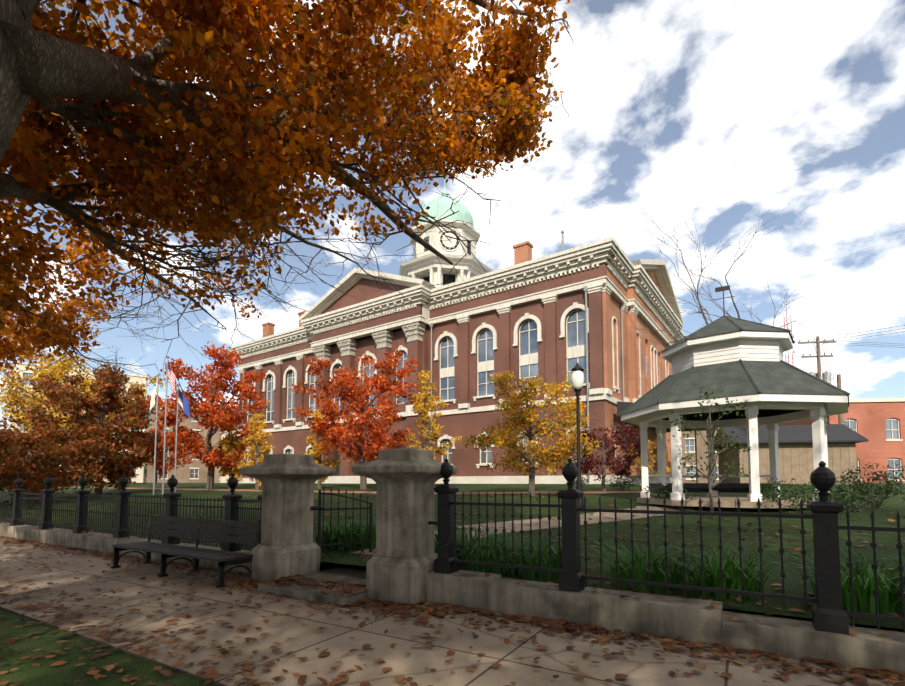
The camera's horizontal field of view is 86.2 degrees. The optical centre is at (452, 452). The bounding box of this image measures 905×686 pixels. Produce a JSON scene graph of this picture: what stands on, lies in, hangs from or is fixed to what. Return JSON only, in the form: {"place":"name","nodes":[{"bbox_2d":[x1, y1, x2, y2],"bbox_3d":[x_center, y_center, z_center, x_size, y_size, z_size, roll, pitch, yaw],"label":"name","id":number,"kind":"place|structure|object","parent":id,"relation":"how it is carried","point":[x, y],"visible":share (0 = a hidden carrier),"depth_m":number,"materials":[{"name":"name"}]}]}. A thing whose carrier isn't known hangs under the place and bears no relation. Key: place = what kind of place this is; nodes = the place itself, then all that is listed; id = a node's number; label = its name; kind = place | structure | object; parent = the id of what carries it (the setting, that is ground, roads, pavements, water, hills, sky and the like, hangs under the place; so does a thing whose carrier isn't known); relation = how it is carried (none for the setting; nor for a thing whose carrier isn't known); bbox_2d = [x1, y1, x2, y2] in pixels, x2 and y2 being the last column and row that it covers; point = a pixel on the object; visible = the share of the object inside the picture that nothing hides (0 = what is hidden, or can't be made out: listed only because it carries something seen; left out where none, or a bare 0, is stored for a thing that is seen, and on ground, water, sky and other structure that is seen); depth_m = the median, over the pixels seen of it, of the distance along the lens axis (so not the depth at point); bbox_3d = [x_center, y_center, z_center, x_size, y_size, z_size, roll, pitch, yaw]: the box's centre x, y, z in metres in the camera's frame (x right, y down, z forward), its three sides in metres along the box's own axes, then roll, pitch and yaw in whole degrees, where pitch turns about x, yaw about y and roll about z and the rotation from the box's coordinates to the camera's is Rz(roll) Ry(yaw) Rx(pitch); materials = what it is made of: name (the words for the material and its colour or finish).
{"place":"outdoors","nodes":[
{"label":"outdoors","id":0,"kind":"place"},
{"bbox_2d":[0,561,902,685],"bbox_3d":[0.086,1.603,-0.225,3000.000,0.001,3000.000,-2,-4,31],"label":"ground","id":1,"kind":"structure","parent":0,"point":[44,673],"depth_m":4.38,"materials":[{"name":"green plant"}]},
{"bbox_2d":[0,200,89,390],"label":"street oak","id":2,"kind":"object","parent":1,"relation":"on","point":[18,363],"visible":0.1,"depth_m":18.55,"materials":[{"name":"orange plant"}]},
{"bbox_2d":[0,0,582,391],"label":"oak tree","id":3,"kind":"object","parent":1,"relation":"on","point":[49,71],"visible":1,"depth_m":7.38,"materials":[{"name":"orange plant"}]},
{"bbox_2d":[0,522,904,674],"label":"stone kerb wall","id":4,"kind":"structure","parent":1,"relation":"on","point":[691,620],"depth_m":5.27,"materials":[{"name":"stone"}]},
{"bbox_2d":[0,474,261,551],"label":"iron fence","id":5,"kind":"object","parent":4,"relation":"on","point":[231,507],"visible":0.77,"depth_m":11.00,"materials":[{"name":"black metal"}]},
{"bbox_2d":[434,458,904,634],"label":"iron fence","id":6,"kind":"object","parent":4,"relation":"on","point":[830,614],"visible":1,"depth_m":5.07,"materials":[{"name":"black metal"}]},
{"bbox_2d":[0,537,904,685],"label":"sidewalk","id":7,"kind":"structure","parent":0,"point":[643,666],"depth_m":4.85,"materials":[{"name":"concrete"}]},
{"bbox_2d":[111,514,260,587],"bbox_3d":[-4.745,1.628,8.467,3.300,0.972,0.738,-2,-4,31],"label":"park bench","id":8,"kind":"object","parent":7,"relation":"on","point":[221,557],"visible":0.92,"depth_m":8.40,"materials":[{"name":"metal"}]},
{"bbox_2d":[239,454,335,582],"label":"gate pillar","id":9,"kind":"structure","parent":7,"relation":"on","point":[286,546],"depth_m":7.75,"materials":[{"name":"stone"}]},
{"bbox_2d":[351,448,457,605],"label":"gate pillar","id":10,"kind":"structure","parent":7,"relation":"on","point":[400,563],"depth_m":6.48,"materials":[{"name":"stone"}]},
{"bbox_2d":[311,506,437,524],"bbox_3d":[-1.275,0.952,7.345,2.647,0.195,0.236,-3,-4,37],"label":"gate ironmongery","id":11,"kind":"object","parent":10,"relation":"attached to","point":[322,508],"visible":0.33,"depth_m":8.05,"materials":[{"name":"black metal"}]},
{"bbox_2d":[0,483,904,628],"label":"lawn","id":12,"kind":"structure","parent":0,"point":[888,540],"depth_m":10.77,"materials":[{"name":"green plant"}]},
{"bbox_2d":[0,415,118,502],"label":"maple tree","id":13,"kind":"object","parent":12,"relation":"on","point":[34,468],"visible":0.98,"depth_m":23.73,"materials":[{"name":"brown plant"}]},
{"bbox_2d":[10,362,147,482],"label":"cream block","id":14,"kind":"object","parent":12,"relation":"on","point":[134,379],"visible":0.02,"depth_m":91.26,"materials":[{"name":"beige glass"}]},
{"bbox_2d":[0,352,168,485],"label":"gold tree","id":15,"kind":"object","parent":12,"relation":"on","point":[14,397],"visible":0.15,"depth_m":47.81,"materials":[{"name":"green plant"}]},
{"bbox_2d":[23,363,161,494],"bbox_3d":[-21.754,-1.579,29.685,7.127,8.438,7.064,3,-4,-36],"label":"maple tree","id":16,"kind":"object","parent":12,"relation":"on","point":[91,425],"visible":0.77,"depth_m":28.88,"materials":[{"name":"brown plant"}]},
{"bbox_2d":[143,415,148,482],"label":"cream block","id":17,"kind":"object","parent":12,"relation":"on","point":[145,475],"depth_m":97.29,"materials":[{"name":"beige glass"}]},
{"bbox_2d":[149,373,159,494],"bbox_3d":[-16.987,-1.063,27.401,0.568,6.950,0.288,-2,-4,31],"label":"flagpole","id":18,"kind":"object","parent":12,"relation":"on","point":[153,396],"visible":0.98,"depth_m":27.42,"materials":[{"name":"grey metal"}]},
{"bbox_2d":[133,428,193,482],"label":"red tree","id":19,"kind":"object","parent":12,"relation":"on","point":[159,462],"visible":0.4,"depth_m":59.32,"materials":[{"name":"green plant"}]},
{"bbox_2d":[162,356,177,494],"bbox_3d":[-16.210,-1.625,27.788,0.893,8.050,0.290,-2,-4,27],"label":"flagpole","id":20,"kind":"object","parent":12,"relation":"on","point":[172,377],"visible":0.92,"depth_m":27.86,"materials":[{"name":"grey metal"}]},
{"bbox_2d":[174,384,190,491],"bbox_3d":[-15.740,-0.836,28.252,1.070,6.450,0.291,-1,-4,21],"label":"flagpole","id":21,"kind":"object","parent":12,"relation":"on","point":[182,401],"visible":0.96,"depth_m":28.33,"materials":[{"name":"grey metal"}]},
{"bbox_2d":[147,401,238,482],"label":"brown block","id":22,"kind":"structure","parent":12,"relation":"on","point":[196,471],"depth_m":83.94,"materials":[{"name":"brick"}]},
{"bbox_2d":[143,341,270,489],"bbox_3d":[-16.561,-2.513,32.563,7.262,10.115,7.001,-2,-4,31],"label":"maple tree","id":23,"kind":"object","parent":12,"relation":"on","point":[211,410],"visible":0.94,"depth_m":32.09,"materials":[{"name":"red plant"}]},
{"bbox_2d":[220,431,238,482],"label":"cream block","id":24,"kind":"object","parent":12,"relation":"on","point":[222,479],"visible":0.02,"depth_m":83.38,"materials":[{"name":"beige glass"}]},
{"bbox_2d":[218,425,245,488],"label":"gold tree","id":25,"kind":"object","parent":12,"relation":"on","point":[229,439],"visible":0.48,"depth_m":32.59,"materials":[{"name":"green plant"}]},
{"bbox_2d":[238,412,274,489],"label":"gold tree","id":26,"kind":"object","parent":12,"relation":"on","point":[264,447],"visible":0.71,"depth_m":29.65,"materials":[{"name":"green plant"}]},
{"bbox_2d":[303,409,340,488],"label":"gold tree","id":27,"kind":"object","parent":12,"relation":"on","point":[314,450],"visible":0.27,"depth_m":30.77,"materials":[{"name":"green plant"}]},
{"bbox_2d":[318,486,371,563],"bbox_3d":[-1.858,1.262,8.415,0.040,1.376,0.960,-6,-7,59],"label":"gate leaf","id":28,"kind":"object","parent":12,"relation":"on","point":[369,542],"visible":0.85,"depth_m":8.39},
{"bbox_2d":[290,348,421,488],"bbox_3d":[-5.088,-1.945,29.128,6.958,8.389,8.042,-2,-4,31],"label":"red maple tree","id":29,"kind":"object","parent":12,"relation":"on","point":[373,442],"visible":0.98,"depth_m":27.91,"materials":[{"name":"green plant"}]},
{"bbox_2d":[54,484,693,554],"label":"lawn walks","id":30,"kind":"structure","parent":12,"relation":"on","point":[594,517],"depth_m":12.17,"materials":[{"name":"concrete"}]},
{"bbox_2d":[405,369,461,462],"bbox_3d":[-1.465,-1.341,27.449,2.892,6.916,3.683,-2,-4,31],"label":"gold tree","id":31,"kind":"object","parent":12,"relation":"on","point":[427,426],"visible":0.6,"depth_m":27.52,"materials":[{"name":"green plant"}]},
{"bbox_2d":[0,492,904,685],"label":"fallen leaves","id":32,"kind":"object","parent":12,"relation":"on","point":[857,676],"visible":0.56,"depth_m":5.18,"materials":[{"name":"brown plant"}]},
{"bbox_2d":[229,175,705,483],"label":"courthouse","id":33,"kind":"structure","parent":12,"relation":"on","point":[550,318],"depth_m":36.82,"materials":[{"name":"brick"}]},
{"bbox_2d":[459,367,600,495],"bbox_3d":[3.470,-0.964,19.271,5.224,5.501,5.190,2,-4,-25],"label":"tree","id":34,"kind":"object","parent":12,"relation":"on","point":[543,428],"visible":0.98,"depth_m":19.07,"materials":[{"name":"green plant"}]},
{"bbox_2d":[571,363,583,507],"bbox_3d":[3.726,-0.506,14.299,0.400,4.360,0.380,-2,-4,31],"label":"lamp post","id":35,"kind":"object","parent":12,"relation":"on","point":[577,378],"visible":0.88,"depth_m":14.26,"materials":[{"name":"metal"}]},
{"bbox_2d":[567,475,588,485],"bbox_3d":[6.781,1.515,26.102,1.367,0.716,1.390,-2,-4,31],"label":"shrub","id":36,"kind":"object","parent":12,"relation":"on","point":[582,481],"visible":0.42,"depth_m":26.00,"materials":[{"name":"green plant"}]},
{"bbox_2d":[558,424,652,491],"bbox_3d":[6.369,0.269,21.021,3.967,3.018,3.461,0,-4,2],"label":"maple tree","id":37,"kind":"object","parent":12,"relation":"on","point":[618,467],"visible":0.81,"depth_m":20.61,"materials":[{"name":"red plant"}]},
{"bbox_2d":[313,516,904,618],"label":"daylily clumps","id":38,"kind":"object","parent":12,"relation":"on","point":[889,598],"visible":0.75,"depth_m":5.73,"materials":[{"name":"green plant"}]},
{"bbox_2d":[605,472,640,490],"bbox_3d":[7.619,1.288,21.883,1.545,0.882,1.400,-2,-4,31],"label":"shrub","id":39,"kind":"object","parent":12,"relation":"on","point":[628,483],"visible":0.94,"depth_m":21.87,"materials":[{"name":"green plant"}]},
{"bbox_2d":[626,440,671,482],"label":"tree","id":40,"kind":"object","parent":12,"relation":"on","point":[651,456],"visible":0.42,"depth_m":23.84,"materials":[{"name":"yellow plant"}]},
{"bbox_2d":[644,480,695,506],"bbox_3d":[6.274,1.181,14.009,1.507,0.789,1.708,-2,-4,31],"label":"shrub","id":41,"kind":"object","parent":12,"relation":"on","point":[666,495],"visible":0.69,"depth_m":13.94,"materials":[{"name":"green plant"}]},
{"bbox_2d":[681,428,718,482],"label":"tan block","id":42,"kind":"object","parent":12,"relation":"on","point":[688,444],"visible":0.1,"depth_m":61.45,"materials":[{"name":"brown brick"}]},
{"bbox_2d":[670,386,750,518],"bbox_3d":[6.121,-0.001,11.491,1.696,3.219,1.698,-2,-4,31],"label":"tree sapling","id":43,"kind":"object","parent":12,"relation":"on","point":[696,475],"visible":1,"depth_m":11.47,"materials":[{"name":"green plant"}]},
{"bbox_2d":[615,203,805,345],"bbox_3d":[14.684,-6.332,28.684,11.375,16.593,12.874,-2,-4,31],"label":"bare tree","id":44,"kind":"object","parent":12,"relation":"on","point":[704,317],"visible":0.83,"depth_m":28.99,"materials":[{"name":"brown plant"}]},
{"bbox_2d":[619,285,849,507],"bbox_3d":[8.322,-1.789,14.659,5.731,6.650,5.731,-3,-5,39],"label":"gazebo","id":45,"kind":"object","parent":12,"relation":"on","point":[738,359],"visible":0.9,"depth_m":13.34,"materials":[{"name":"white paint"}]},
{"bbox_2d":[760,477,811,499],"bbox_3d":[9.138,1.073,13.460,1.450,0.815,1.680,-2,-4,31],"label":"shrub","id":46,"kind":"object","parent":12,"relation":"on","point":[766,490],"visible":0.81,"depth_m":13.27,"materials":[{"name":"green plant"}]},
{"bbox_2d":[783,299,794,363],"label":"radio mast","id":47,"kind":"object","parent":12,"relation":"on","point":[793,349],"visible":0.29,"depth_m":153.29,"materials":[{"name":"metal"}]},
{"bbox_2d":[715,424,868,483],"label":"timber shed","id":48,"kind":"structure","parent":12,"relation":"on","point":[795,448],"depth_m":26.55,"materials":[{"name":"brown wood"}]},
{"bbox_2d":[798,336,835,383],"bbox_3d":[27.877,-3.096,36.780,2.600,11.500,0.896,0,-4,8],"label":"utility pole","id":49,"kind":"object","parent":12,"relation":"on","point":[818,373],"visible":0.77,"depth_m":36.73,"materials":[{"name":"brown wood"}]},
{"bbox_2d":[761,476,898,514],"bbox_3d":[8.408,0.999,10.935,2.434,0.968,2.632,-2,-4,31],"label":"shrub","id":50,"kind":"object","parent":12,"relation":"on","point":[837,495],"visible":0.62,"depth_m":10.56,"materials":[{"name":"green plant"}]},
{"bbox_2d":[758,398,904,482],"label":"brick block","id":51,"kind":"structure","parent":12,"relation":"on","point":[879,423],"depth_m":46.02,"materials":[{"name":"red brick"}]},
{"bbox_2d":[837,374,843,423],"bbox_3d":[24.413,-1.336,30.338,0.296,7.200,0.296,3,-4,-37],"label":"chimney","id":52,"kind":"object","parent":12,"relation":"on","point":[840,419],"visible":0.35,"depth_m":30.43,"materials":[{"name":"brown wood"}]},
{"bbox_2d":[395,189,904,380],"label":"overhead wires","id":53,"kind":"object","parent":52,"relation":"attached to","point":[831,339],"visible":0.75,"depth_m":35.67,"materials":[{"name":"black metal"}]},
{"bbox_2d":[832,462,904,509],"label":"shrub","id":54,"kind":"object","parent":12,"relation":"on","point":[876,479],"visible":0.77,"depth_m":11.90,"materials":[{"name":"green plant"}]},
{"bbox_2d":[0,0,904,428],"label":"sky","id":55,"kind":"structure","parent":0,"point":[719,116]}
]}

